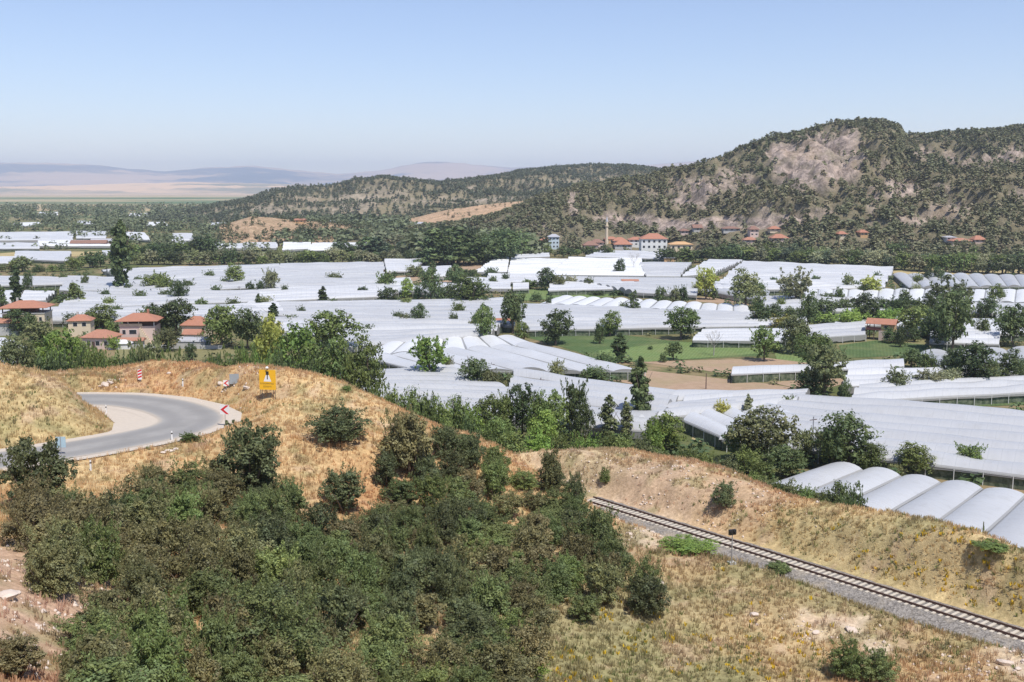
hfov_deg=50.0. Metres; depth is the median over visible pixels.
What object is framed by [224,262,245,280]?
round tree
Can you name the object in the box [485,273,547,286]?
greenhouse
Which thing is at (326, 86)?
sky
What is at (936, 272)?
round tree
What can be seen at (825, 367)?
feathery tree
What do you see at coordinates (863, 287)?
bush
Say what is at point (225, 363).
bush
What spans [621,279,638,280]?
field shed
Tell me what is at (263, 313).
greenhouse
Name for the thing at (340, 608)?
juniper shrub
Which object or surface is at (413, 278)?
field
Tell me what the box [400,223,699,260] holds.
village woodland
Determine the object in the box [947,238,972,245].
village house
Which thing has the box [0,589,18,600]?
rock
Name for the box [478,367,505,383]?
bush
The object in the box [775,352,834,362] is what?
field
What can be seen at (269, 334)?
round tree
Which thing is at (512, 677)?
shrub
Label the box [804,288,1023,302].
greenhouse
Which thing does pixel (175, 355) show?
bush
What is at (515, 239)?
round tree
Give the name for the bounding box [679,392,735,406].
greenhouse
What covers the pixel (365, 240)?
pine tree
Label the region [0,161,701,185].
mountain
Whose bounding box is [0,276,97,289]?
greenhouse
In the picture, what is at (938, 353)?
greenhouse
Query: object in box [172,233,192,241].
greenhouse
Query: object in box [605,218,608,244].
minaret
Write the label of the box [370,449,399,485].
juniper shrub
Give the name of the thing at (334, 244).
pine tree
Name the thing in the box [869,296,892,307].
bush
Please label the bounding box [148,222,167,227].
greenhouse
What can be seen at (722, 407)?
bush
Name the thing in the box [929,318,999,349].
greenhouse
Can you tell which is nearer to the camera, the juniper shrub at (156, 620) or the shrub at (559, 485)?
the juniper shrub at (156, 620)
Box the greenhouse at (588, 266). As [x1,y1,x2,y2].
[552,257,644,276]
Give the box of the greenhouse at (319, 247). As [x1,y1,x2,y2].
[308,242,366,252]
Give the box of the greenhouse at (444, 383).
[359,366,646,441]
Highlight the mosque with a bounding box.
[603,237,614,243]
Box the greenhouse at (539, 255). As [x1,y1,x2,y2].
[515,248,549,258]
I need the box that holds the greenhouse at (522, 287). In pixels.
[513,282,528,293]
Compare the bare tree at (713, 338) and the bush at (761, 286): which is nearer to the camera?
the bare tree at (713, 338)
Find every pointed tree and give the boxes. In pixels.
[63,282,85,300]
[626,289,640,307]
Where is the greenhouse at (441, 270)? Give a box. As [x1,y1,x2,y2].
[421,265,451,280]
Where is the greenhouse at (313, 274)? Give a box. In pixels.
[267,262,384,286]
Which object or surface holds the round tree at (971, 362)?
on the valley floor
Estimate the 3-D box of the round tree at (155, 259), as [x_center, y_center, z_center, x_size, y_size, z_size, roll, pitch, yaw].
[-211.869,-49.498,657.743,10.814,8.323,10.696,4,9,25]
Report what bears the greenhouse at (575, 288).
on the valley floor
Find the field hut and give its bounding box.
[663,257,674,261]
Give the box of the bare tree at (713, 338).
[706,330,723,355]
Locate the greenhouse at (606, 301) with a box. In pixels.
[540,295,749,311]
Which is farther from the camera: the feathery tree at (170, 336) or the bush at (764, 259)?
the bush at (764, 259)
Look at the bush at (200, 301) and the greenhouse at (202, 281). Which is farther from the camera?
the greenhouse at (202, 281)
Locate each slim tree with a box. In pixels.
[255,293,261,302]
[263,303,278,316]
[317,286,328,300]
[428,260,436,273]
[610,333,628,361]
[628,355,653,409]
[742,394,752,410]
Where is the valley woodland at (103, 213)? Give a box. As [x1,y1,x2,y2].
[0,202,441,254]
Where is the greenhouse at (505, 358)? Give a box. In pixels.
[365,342,645,379]
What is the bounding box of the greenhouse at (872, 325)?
[835,318,899,331]
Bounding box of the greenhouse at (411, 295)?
[382,284,450,298]
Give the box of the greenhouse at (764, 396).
[639,388,809,427]
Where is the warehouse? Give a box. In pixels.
[294,219,306,223]
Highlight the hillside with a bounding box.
[0,361,1023,681]
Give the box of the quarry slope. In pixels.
[411,201,523,222]
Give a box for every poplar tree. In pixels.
[107,219,134,285]
[596,394,619,436]
[614,397,633,438]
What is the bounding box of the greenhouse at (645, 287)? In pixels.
[559,276,700,299]
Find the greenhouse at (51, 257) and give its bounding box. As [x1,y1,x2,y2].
[15,251,71,263]
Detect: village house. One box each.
[547,234,559,249]
[582,241,597,248]
[592,239,604,246]
[612,237,625,244]
[613,240,632,249]
[627,237,638,247]
[639,233,667,251]
[667,241,693,251]
[678,229,688,235]
[691,224,702,231]
[721,226,741,233]
[742,237,756,243]
[747,226,759,237]
[766,226,780,232]
[768,234,787,242]
[835,231,847,239]
[856,230,868,237]
[942,236,957,241]
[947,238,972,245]
[969,235,985,243]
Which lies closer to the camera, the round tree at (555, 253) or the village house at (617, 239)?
the round tree at (555, 253)
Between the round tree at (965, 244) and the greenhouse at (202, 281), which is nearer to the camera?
the greenhouse at (202, 281)
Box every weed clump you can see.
[657,534,720,555]
[765,560,791,574]
[971,538,1010,552]
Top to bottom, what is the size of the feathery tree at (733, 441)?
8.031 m
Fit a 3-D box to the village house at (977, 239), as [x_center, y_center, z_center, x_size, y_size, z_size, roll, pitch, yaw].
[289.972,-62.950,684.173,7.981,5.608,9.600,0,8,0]
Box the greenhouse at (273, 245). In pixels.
[180,242,277,250]
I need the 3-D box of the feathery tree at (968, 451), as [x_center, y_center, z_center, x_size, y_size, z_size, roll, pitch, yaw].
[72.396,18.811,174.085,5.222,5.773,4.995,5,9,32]
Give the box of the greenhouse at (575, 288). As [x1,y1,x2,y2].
[548,280,634,294]
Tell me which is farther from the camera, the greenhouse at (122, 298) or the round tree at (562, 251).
the round tree at (562, 251)
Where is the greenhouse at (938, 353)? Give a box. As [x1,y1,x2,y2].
[918,346,1023,377]
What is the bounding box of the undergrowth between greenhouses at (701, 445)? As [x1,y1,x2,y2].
[0,260,1023,485]
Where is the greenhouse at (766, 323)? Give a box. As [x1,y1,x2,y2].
[748,316,808,327]
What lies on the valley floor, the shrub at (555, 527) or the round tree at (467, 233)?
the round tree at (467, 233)
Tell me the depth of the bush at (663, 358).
286.73 m
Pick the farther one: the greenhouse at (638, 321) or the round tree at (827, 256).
the round tree at (827, 256)
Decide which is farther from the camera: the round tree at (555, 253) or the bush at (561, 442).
the round tree at (555, 253)
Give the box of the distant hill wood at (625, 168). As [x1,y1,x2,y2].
[151,162,660,222]
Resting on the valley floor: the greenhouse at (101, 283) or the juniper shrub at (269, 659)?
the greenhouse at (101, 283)
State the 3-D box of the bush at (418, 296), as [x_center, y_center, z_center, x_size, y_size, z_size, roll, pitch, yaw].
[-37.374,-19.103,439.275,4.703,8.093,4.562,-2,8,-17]
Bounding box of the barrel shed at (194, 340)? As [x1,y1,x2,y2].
[176,337,210,344]
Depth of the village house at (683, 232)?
789.42 m
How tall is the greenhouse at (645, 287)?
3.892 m
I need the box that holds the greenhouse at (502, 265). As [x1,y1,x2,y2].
[476,257,508,275]
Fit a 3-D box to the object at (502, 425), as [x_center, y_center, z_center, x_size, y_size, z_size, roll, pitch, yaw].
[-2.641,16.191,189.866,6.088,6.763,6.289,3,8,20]
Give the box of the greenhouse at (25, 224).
[13,222,39,227]
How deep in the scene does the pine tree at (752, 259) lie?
663.64 m
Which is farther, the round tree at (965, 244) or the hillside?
the round tree at (965, 244)
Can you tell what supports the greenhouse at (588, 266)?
on the valley floor
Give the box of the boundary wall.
[132,345,221,348]
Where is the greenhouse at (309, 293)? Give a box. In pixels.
[258,285,389,301]
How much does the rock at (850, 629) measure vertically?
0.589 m
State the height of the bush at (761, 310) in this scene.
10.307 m
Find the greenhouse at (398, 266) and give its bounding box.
[384,258,424,275]
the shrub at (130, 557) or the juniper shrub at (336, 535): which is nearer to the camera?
the shrub at (130, 557)
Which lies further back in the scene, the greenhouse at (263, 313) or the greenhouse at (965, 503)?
the greenhouse at (263, 313)
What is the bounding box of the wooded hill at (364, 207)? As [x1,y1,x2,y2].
[154,165,656,222]
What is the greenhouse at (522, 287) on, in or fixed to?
on the valley floor
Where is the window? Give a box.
[129,330,136,333]
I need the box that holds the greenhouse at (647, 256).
[585,250,663,261]
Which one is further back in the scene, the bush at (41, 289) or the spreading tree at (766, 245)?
the spreading tree at (766, 245)
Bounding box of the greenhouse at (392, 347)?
[376,335,527,354]
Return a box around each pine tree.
[0,284,7,306]
[331,241,345,250]
[352,236,381,254]
[360,236,390,254]
[411,227,451,263]
[424,226,483,264]
[679,248,696,261]
[696,248,722,261]
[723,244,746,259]
[741,250,755,260]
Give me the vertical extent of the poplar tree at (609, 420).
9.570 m
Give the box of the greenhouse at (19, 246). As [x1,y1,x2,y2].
[0,242,39,251]
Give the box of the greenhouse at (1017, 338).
[996,311,1023,340]
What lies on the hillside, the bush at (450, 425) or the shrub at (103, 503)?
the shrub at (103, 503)
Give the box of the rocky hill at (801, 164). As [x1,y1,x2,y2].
[332,121,1023,262]
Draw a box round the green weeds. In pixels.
[0,364,1023,681]
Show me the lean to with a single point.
(133, 339)
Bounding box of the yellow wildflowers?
[505,517,1023,681]
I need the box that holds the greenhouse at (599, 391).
[509,367,678,433]
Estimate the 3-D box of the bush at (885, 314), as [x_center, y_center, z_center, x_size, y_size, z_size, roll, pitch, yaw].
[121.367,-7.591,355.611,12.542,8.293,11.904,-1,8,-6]
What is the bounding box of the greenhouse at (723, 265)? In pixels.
[682,259,742,277]
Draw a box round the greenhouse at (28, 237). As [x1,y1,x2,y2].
[0,231,72,242]
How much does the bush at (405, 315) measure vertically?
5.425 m
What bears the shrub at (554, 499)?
on the hillside
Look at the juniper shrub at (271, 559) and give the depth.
68.92 m
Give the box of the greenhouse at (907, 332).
[895,316,928,337]
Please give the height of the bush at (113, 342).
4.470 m
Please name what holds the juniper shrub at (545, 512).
on the hillside
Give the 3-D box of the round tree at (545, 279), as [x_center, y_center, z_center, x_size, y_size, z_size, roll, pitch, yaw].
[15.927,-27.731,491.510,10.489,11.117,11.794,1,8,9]
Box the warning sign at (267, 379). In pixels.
[259,366,275,399]
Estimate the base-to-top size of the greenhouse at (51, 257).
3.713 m
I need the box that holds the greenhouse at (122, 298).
[59,289,260,306]
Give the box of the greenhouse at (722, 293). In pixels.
[698,282,769,304]
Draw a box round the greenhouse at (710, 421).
[682,399,791,451]
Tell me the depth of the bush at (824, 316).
370.36 m
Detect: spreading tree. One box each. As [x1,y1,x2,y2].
[32,327,95,370]
[78,251,102,267]
[86,254,100,267]
[94,251,108,266]
[127,243,135,254]
[136,302,166,329]
[157,297,197,333]
[159,243,174,252]
[170,241,188,254]
[197,238,220,251]
[197,304,239,345]
[231,307,264,349]
[232,253,242,263]
[261,320,285,344]
[297,250,322,261]
[303,308,367,355]
[324,246,342,261]
[346,251,356,261]
[360,252,380,261]
[399,384,429,416]
[401,250,415,258]
[427,238,470,264]
[443,394,476,430]
[445,234,474,264]
[468,241,496,263]
[472,302,496,334]
[472,392,506,428]
[487,240,516,258]
[499,289,527,332]
[501,381,544,437]
[534,236,552,249]
[545,388,569,440]
[564,247,577,256]
[586,246,598,254]
[654,247,676,259]
[662,306,701,339]
[692,250,703,261]
[701,246,720,258]
[724,405,800,465]
[739,247,755,259]
[750,248,768,260]
[758,242,777,248]
[765,248,783,261]
[785,250,806,262]
[791,330,836,363]
[806,251,826,263]
[838,255,860,264]
[891,255,909,269]
[894,303,933,331]
[920,254,939,268]
[932,287,976,350]
[933,253,959,271]
[976,260,988,273]
[984,253,998,272]
[984,254,1016,273]
[989,302,1023,346]
[991,257,1020,273]
[1005,255,1023,273]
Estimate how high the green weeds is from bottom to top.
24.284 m
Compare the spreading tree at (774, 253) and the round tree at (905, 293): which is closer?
the round tree at (905, 293)
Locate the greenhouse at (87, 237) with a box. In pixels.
[76,231,105,239]
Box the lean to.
[118,337,145,344]
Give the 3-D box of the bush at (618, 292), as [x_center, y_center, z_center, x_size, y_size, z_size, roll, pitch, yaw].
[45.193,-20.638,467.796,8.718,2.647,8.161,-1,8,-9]
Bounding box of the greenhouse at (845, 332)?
[808,321,865,343]
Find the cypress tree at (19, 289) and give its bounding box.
[9,265,25,301]
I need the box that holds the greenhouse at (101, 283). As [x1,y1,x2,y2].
[59,275,153,294]
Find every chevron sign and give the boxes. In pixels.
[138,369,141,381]
[220,405,228,419]
[223,380,228,389]
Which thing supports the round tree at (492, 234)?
on the valley floor
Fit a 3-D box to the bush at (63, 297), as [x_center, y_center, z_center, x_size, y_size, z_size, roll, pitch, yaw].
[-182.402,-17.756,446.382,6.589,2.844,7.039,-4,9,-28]
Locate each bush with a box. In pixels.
[4,264,12,270]
[31,264,41,271]
[31,285,47,290]
[32,346,65,371]
[35,264,45,271]
[42,346,84,371]
[43,288,58,296]
[46,264,58,271]
[55,294,66,299]
[59,313,76,325]
[63,337,87,353]
[70,337,103,369]
[80,274,88,282]
[88,345,129,368]
[97,287,109,294]
[101,294,115,302]
[103,349,146,366]
[104,319,114,330]
[106,335,120,349]
[111,320,122,331]
[116,341,151,363]
[132,289,146,295]
[135,251,150,264]
[140,269,168,285]
[149,340,181,361]
[154,273,174,287]
[157,288,171,294]
[172,251,185,264]
[179,431,200,442]
[181,278,195,285]
[183,343,197,359]
[185,247,207,264]
[194,251,211,264]
[194,296,207,303]
[202,249,219,263]
[202,269,214,275]
[206,350,227,364]
[207,344,247,366]
[210,284,221,289]
[214,247,234,263]
[218,248,241,263]
[225,296,240,303]
[229,339,256,364]
[239,252,251,263]
[241,349,270,365]
[245,280,255,289]
[247,353,273,364]
[254,254,269,263]
[255,279,265,289]
[258,345,292,366]
[261,295,274,301]
[265,248,282,262]
[270,249,283,262]
[279,350,320,373]
[282,249,295,262]
[282,251,300,262]
[296,304,305,310]
[325,271,343,277]
[330,340,371,388]
[340,384,352,391]
[355,251,371,261]
[375,270,396,283]
[376,286,398,299]
[395,252,403,258]
[396,312,411,318]
[397,296,411,302]
[405,264,422,276]
[412,284,422,299]
[419,406,433,421]
[435,284,447,298]
[441,419,464,430]
[444,282,454,298]
[445,353,454,364]
[448,270,490,300]
[448,310,457,318]
[451,300,465,310]
[455,414,480,432]
[462,406,484,431]
[468,269,478,276]
[473,419,502,448]
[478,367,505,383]
[482,267,498,276]
[488,276,496,281]
[495,426,528,453]
[501,272,509,278]
[504,372,513,386]
[515,320,530,338]
[519,425,554,452]
[523,279,538,288]
[530,291,542,301]
[545,296,551,302]
[547,357,567,374]
[547,429,579,450]
[550,273,568,284]
[566,275,578,281]
[570,430,600,448]
[579,364,611,380]
[583,276,593,283]
[589,290,604,295]
[591,350,620,363]
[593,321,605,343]
[594,428,615,447]
[609,289,623,295]
[610,429,635,448]
[632,435,653,452]
[639,419,667,455]
[649,446,667,455]
[654,285,666,300]
[658,351,667,361]
[667,285,680,301]
[675,284,688,300]
[677,445,701,460]
[691,282,703,292]
[694,450,715,464]
[707,286,718,299]
[713,398,730,412]
[713,453,739,471]
[734,445,762,474]
[743,454,775,480]
[743,470,766,481]
[745,298,771,320]
[756,251,770,261]
[757,282,767,289]
[758,476,778,485]
[767,313,798,327]
[768,478,789,492]
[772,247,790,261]
[776,295,785,303]
[782,393,795,399]
[791,370,833,393]
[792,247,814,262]
[793,483,818,498]
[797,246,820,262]
[811,311,838,322]
[813,487,831,501]
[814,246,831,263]
[816,297,842,315]
[820,291,834,296]
[827,297,855,307]
[835,307,871,321]
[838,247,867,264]
[839,378,852,396]
[840,492,858,506]
[855,283,877,290]
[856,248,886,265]
[860,275,881,289]
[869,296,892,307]
[870,304,907,320]
[880,364,913,385]
[881,295,909,315]
[881,326,899,342]
[887,463,907,475]
[892,324,908,346]
[900,296,930,315]
[907,326,921,341]
[910,282,921,288]
[912,272,923,281]
[913,367,948,381]
[916,348,939,367]
[932,365,963,379]
[943,259,960,271]
[949,259,965,272]
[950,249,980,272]
[973,316,991,330]
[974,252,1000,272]
[983,359,1002,376]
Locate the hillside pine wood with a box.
[356,116,1023,259]
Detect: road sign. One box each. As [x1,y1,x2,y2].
[55,436,65,448]
[229,374,238,384]
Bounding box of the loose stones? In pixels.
[0,365,1023,681]
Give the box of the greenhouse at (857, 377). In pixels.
[843,367,942,395]
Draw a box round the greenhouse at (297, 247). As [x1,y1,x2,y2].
[282,242,310,252]
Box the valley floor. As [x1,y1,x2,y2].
[0,194,1023,531]
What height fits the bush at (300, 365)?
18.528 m
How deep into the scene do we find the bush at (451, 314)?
358.28 m
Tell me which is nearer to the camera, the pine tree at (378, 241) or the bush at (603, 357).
the bush at (603, 357)
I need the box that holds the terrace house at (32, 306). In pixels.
[0,298,55,335]
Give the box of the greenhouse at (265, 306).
[191,300,282,313]
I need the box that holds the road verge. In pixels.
[0,392,234,469]
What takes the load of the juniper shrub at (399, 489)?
on the hillside
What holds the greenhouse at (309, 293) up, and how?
on the valley floor
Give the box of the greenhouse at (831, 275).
[714,261,893,294]
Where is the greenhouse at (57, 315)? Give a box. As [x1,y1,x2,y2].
[39,304,238,327]
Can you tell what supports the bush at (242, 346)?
on the valley floor
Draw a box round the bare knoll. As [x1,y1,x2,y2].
[219,216,369,245]
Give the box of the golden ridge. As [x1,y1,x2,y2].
[0,182,324,193]
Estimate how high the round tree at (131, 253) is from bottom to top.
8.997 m
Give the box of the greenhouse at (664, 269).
[640,262,691,276]
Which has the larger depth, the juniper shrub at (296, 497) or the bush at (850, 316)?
the bush at (850, 316)
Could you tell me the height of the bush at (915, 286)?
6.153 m
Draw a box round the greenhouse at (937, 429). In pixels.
[719,393,1023,489]
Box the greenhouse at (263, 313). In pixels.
[173,305,267,334]
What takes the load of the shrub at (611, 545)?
on the hillside
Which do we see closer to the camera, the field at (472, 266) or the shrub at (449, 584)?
the shrub at (449, 584)
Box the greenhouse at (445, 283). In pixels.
[420,281,456,289]
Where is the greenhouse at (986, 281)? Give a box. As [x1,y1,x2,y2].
[892,272,1023,289]
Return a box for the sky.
[0,0,1023,173]
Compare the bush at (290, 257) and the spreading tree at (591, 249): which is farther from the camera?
the spreading tree at (591, 249)
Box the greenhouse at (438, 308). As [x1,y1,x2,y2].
[252,297,514,332]
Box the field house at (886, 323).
[865,318,898,340]
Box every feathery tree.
[20,316,52,344]
[127,333,166,362]
[152,327,183,349]
[261,267,279,287]
[367,382,395,402]
[407,334,449,371]
[415,390,438,422]
[493,389,514,430]
[560,377,588,439]
[695,265,719,299]
[721,419,761,455]
[749,325,782,360]
[761,246,780,261]
[776,266,812,298]
[779,243,799,258]
[783,477,803,494]
[792,425,817,459]
[804,340,848,394]
[811,427,822,448]
[841,273,854,284]
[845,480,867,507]
[878,253,897,265]
[882,257,899,267]
[886,241,908,252]
[906,251,932,270]
[922,246,936,252]
[925,274,974,307]
[954,440,988,459]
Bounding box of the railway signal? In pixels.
[727,529,736,564]
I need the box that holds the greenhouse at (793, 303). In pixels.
[763,296,851,314]
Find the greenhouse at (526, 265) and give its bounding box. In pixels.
[508,257,564,273]
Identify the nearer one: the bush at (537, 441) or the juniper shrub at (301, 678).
the juniper shrub at (301, 678)
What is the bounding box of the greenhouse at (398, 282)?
[385,277,413,297]
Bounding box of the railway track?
[586,496,1023,641]
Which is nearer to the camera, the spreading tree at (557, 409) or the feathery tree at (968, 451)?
the feathery tree at (968, 451)
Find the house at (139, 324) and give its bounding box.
[114,309,163,344]
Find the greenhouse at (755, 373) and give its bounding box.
[730,358,903,382]
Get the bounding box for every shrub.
[0,435,79,503]
[0,484,63,551]
[0,629,47,677]
[7,470,53,525]
[14,510,76,564]
[17,492,77,518]
[19,535,83,600]
[22,515,102,593]
[44,480,79,504]
[47,495,108,558]
[47,593,134,646]
[53,616,129,681]
[56,631,154,675]
[60,483,87,508]
[61,615,127,658]
[64,648,166,681]
[67,490,126,530]
[72,583,129,623]
[75,508,125,586]
[89,487,131,531]
[101,514,132,556]
[102,570,193,636]
[107,531,179,587]
[108,541,162,592]
[109,468,167,503]
[115,553,171,616]
[115,625,180,664]
[116,493,174,531]
[119,486,161,523]
[121,598,185,647]
[122,517,162,558]
[124,615,198,681]
[134,461,178,498]
[135,474,169,491]
[141,512,195,576]
[142,481,179,522]
[143,580,198,638]
[157,483,207,536]
[160,532,232,601]
[165,457,211,496]
[169,558,234,620]
[172,636,221,681]
[182,479,220,500]
[183,514,239,564]
[185,514,213,536]
[185,531,243,578]
[188,599,242,678]
[193,480,229,527]
[196,465,245,503]
[196,592,261,657]
[201,455,230,485]
[201,587,256,621]
[207,641,269,681]
[210,417,282,494]
[211,576,261,615]
[212,564,344,681]
[213,522,273,575]
[216,495,258,527]
[221,515,256,536]
[223,537,258,590]
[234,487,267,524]
[236,484,276,513]
[240,512,291,553]
[241,579,277,613]
[246,629,300,681]
[247,616,310,671]
[249,539,301,589]
[250,504,294,546]
[252,483,296,526]
[254,571,306,623]
[256,669,312,681]
[257,471,282,492]
[275,534,327,572]
[276,475,308,521]
[278,555,316,607]
[281,597,342,667]
[285,516,326,558]
[288,529,323,579]
[297,499,339,539]
[299,635,371,681]
[300,397,372,442]
[303,552,348,602]
[305,579,362,644]
[307,650,377,681]
[312,527,351,561]
[316,461,366,512]
[320,512,363,546]
[320,532,358,578]
[323,579,376,628]
[337,638,403,681]
[338,511,361,535]
[342,542,382,593]
[347,522,399,567]
[356,546,395,592]
[356,586,395,624]
[356,607,407,673]
[357,503,402,532]
[360,505,397,543]
[360,612,432,665]
[361,518,414,568]
[367,498,415,520]
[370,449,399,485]
[374,654,419,681]
[375,565,418,602]
[377,403,434,477]
[377,585,418,630]
[378,472,421,505]
[382,421,405,449]
[389,544,440,595]
[396,501,425,540]
[405,522,437,553]
[405,543,435,563]
[406,589,447,629]
[408,421,427,444]
[408,624,474,677]
[409,453,441,488]
[409,504,439,524]
[409,658,448,681]
[411,444,437,465]
[412,519,441,563]
[414,471,451,509]
[416,543,460,596]
[424,497,460,548]
[424,647,474,681]
[427,629,473,657]
[429,423,462,459]
[432,494,470,533]
[432,551,471,605]
[434,532,489,583]
[436,447,468,479]
[438,602,505,653]
[439,475,476,504]
[442,590,497,629]
[443,542,474,563]
[448,655,497,681]
[450,492,488,528]
[451,433,483,452]
[456,514,484,545]
[457,467,485,505]
[458,430,486,469]
[458,564,505,590]
[464,568,513,625]
[467,578,509,607]
[469,528,512,559]
[470,505,516,534]
[470,627,522,671]
[470,634,538,680]
[473,497,496,516]
[476,541,525,581]
[477,452,511,485]
[479,444,511,466]
[479,456,511,500]
[480,518,521,548]
[489,489,525,517]
[489,549,526,566]
[490,606,540,643]
[495,661,542,681]
[498,557,534,592]
[501,589,560,634]
[505,570,541,615]
[505,614,553,677]
[508,467,540,490]
[508,521,552,560]
[510,568,561,606]
[513,515,527,528]
[514,643,551,679]
[518,508,553,545]
[521,490,548,511]
[521,541,561,578]
[525,500,565,517]
[533,445,561,489]
[533,509,558,521]
[536,463,566,491]
[536,554,577,604]
[540,486,572,511]
[544,512,566,546]
[552,513,589,540]
[553,549,587,590]
[555,502,586,521]
[557,516,589,548]
[557,523,597,575]
[559,471,589,505]
[562,499,622,553]
[564,490,591,518]
[566,590,600,623]
[579,533,598,559]
[583,557,626,604]
[584,502,617,530]
[587,530,636,578]
[596,548,623,590]
[598,465,610,483]
[614,529,629,552]
[621,571,671,615]
[627,554,664,589]
[711,479,738,507]
[824,633,868,680]
[853,644,902,681]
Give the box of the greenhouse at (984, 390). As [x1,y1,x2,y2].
[852,375,1023,404]
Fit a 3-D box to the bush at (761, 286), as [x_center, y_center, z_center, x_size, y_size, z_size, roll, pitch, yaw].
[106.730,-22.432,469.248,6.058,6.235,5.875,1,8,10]
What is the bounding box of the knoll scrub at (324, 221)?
[217,212,390,242]
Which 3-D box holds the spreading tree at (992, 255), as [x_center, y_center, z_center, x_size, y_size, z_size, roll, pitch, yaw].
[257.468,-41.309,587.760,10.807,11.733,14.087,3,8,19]
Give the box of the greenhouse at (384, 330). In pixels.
[271,317,503,354]
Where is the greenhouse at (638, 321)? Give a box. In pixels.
[520,303,759,336]
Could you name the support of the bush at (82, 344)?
on the valley floor
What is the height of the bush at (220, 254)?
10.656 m
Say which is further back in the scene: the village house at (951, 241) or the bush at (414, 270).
the village house at (951, 241)
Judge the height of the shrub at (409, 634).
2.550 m
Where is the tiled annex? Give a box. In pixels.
[182,329,205,336]
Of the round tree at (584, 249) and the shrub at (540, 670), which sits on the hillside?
the shrub at (540, 670)
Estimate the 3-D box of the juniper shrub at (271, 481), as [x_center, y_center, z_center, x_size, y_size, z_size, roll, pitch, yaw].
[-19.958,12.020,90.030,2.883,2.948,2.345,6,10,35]
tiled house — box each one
[67,312,95,336]
[80,329,123,348]
[179,316,211,336]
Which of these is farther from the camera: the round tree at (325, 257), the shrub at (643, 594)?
the round tree at (325, 257)
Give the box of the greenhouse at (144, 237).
[126,232,150,242]
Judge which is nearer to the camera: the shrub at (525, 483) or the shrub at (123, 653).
the shrub at (123, 653)
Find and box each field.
[0,251,100,255]
[115,347,249,360]
[396,275,450,281]
[451,263,482,270]
[511,288,622,299]
[513,333,763,361]
[598,342,763,361]
[613,370,795,389]
[645,358,805,373]
[693,297,743,303]
[772,378,843,386]
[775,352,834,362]
[836,338,927,346]
[839,340,947,357]
[893,269,1023,274]
[974,402,1023,405]
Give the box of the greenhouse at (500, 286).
[458,277,510,293]
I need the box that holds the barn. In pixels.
[70,240,108,243]
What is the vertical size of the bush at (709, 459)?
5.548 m
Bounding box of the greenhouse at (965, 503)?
[770,462,1023,547]
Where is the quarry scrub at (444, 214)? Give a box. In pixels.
[404,200,513,221]
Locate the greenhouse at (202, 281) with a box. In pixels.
[101,263,279,290]
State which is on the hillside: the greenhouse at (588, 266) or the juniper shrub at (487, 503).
the juniper shrub at (487, 503)
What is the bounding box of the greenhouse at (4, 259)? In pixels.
[0,256,19,265]
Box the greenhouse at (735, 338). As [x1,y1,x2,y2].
[692,328,791,347]
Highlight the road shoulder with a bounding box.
[99,393,241,431]
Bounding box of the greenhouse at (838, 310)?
[818,302,1023,317]
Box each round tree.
[0,263,6,271]
[0,308,37,335]
[0,332,38,367]
[8,256,36,271]
[10,255,27,269]
[18,338,50,369]
[22,270,32,289]
[58,264,67,270]
[63,256,80,270]
[74,256,85,268]
[81,303,120,327]
[128,251,137,263]
[130,243,148,254]
[141,241,168,252]
[142,244,155,253]
[142,249,161,264]
[150,251,165,263]
[159,250,185,264]
[167,244,184,252]
[167,279,189,296]
[184,254,192,263]
[185,241,201,251]
[186,233,215,252]
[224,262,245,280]
[237,248,262,263]
[250,309,285,364]
[251,246,264,261]
[262,320,322,368]
[293,252,308,262]
[294,339,324,371]
[308,334,351,379]
[315,251,330,261]
[332,249,350,261]
[337,240,351,251]
[349,331,389,397]
[350,249,368,260]
[378,250,389,260]
[384,388,406,408]
[386,249,399,258]
[391,244,401,253]
[400,277,413,297]
[409,303,429,318]
[417,265,442,298]
[421,230,464,265]
[429,393,453,427]
[443,263,463,282]
[454,239,479,264]
[455,228,482,264]
[455,356,490,380]
[468,231,508,264]
[483,227,535,258]
[483,230,511,259]
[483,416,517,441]
[520,242,535,253]
[523,387,549,434]
[525,407,557,444]
[536,267,555,289]
[537,308,576,344]
[542,245,553,254]
[550,250,558,255]
[556,246,570,256]
[572,396,596,436]
[582,246,588,254]
[598,244,610,252]
[599,310,621,335]
[612,258,625,270]
[640,410,689,451]
[664,340,682,359]
[667,251,676,261]
[671,251,683,260]
[675,246,691,261]
[718,243,727,255]
[719,244,743,258]
[726,267,766,304]
[736,247,751,260]
[762,444,807,477]
[766,303,782,317]
[775,313,811,354]
[780,305,802,315]
[788,237,804,248]
[796,289,819,325]
[810,409,883,466]
[815,424,849,463]
[818,249,833,263]
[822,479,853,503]
[827,246,860,264]
[834,286,845,296]
[847,292,883,319]
[853,442,888,469]
[869,250,892,261]
[892,440,936,473]
[894,251,912,269]
[898,288,912,300]
[899,347,921,367]
[917,308,952,343]
[921,291,937,310]
[923,264,933,278]
[931,266,944,277]
[938,347,956,371]
[944,340,1000,378]
[956,239,979,250]
[964,245,978,254]
[967,262,979,272]
[975,298,999,317]
[987,283,1007,298]
[997,252,1023,274]
[997,347,1023,376]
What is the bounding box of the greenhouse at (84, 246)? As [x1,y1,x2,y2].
[38,240,110,248]
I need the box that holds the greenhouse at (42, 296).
[0,290,55,306]
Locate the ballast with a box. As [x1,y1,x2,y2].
[587,497,1023,652]
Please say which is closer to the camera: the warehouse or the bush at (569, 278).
the bush at (569, 278)
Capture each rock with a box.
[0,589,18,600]
[750,612,758,616]
[812,630,819,634]
[845,626,857,633]
[996,659,1014,665]
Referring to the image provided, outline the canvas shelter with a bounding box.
[108,340,133,349]
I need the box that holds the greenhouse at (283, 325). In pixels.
[275,316,320,338]

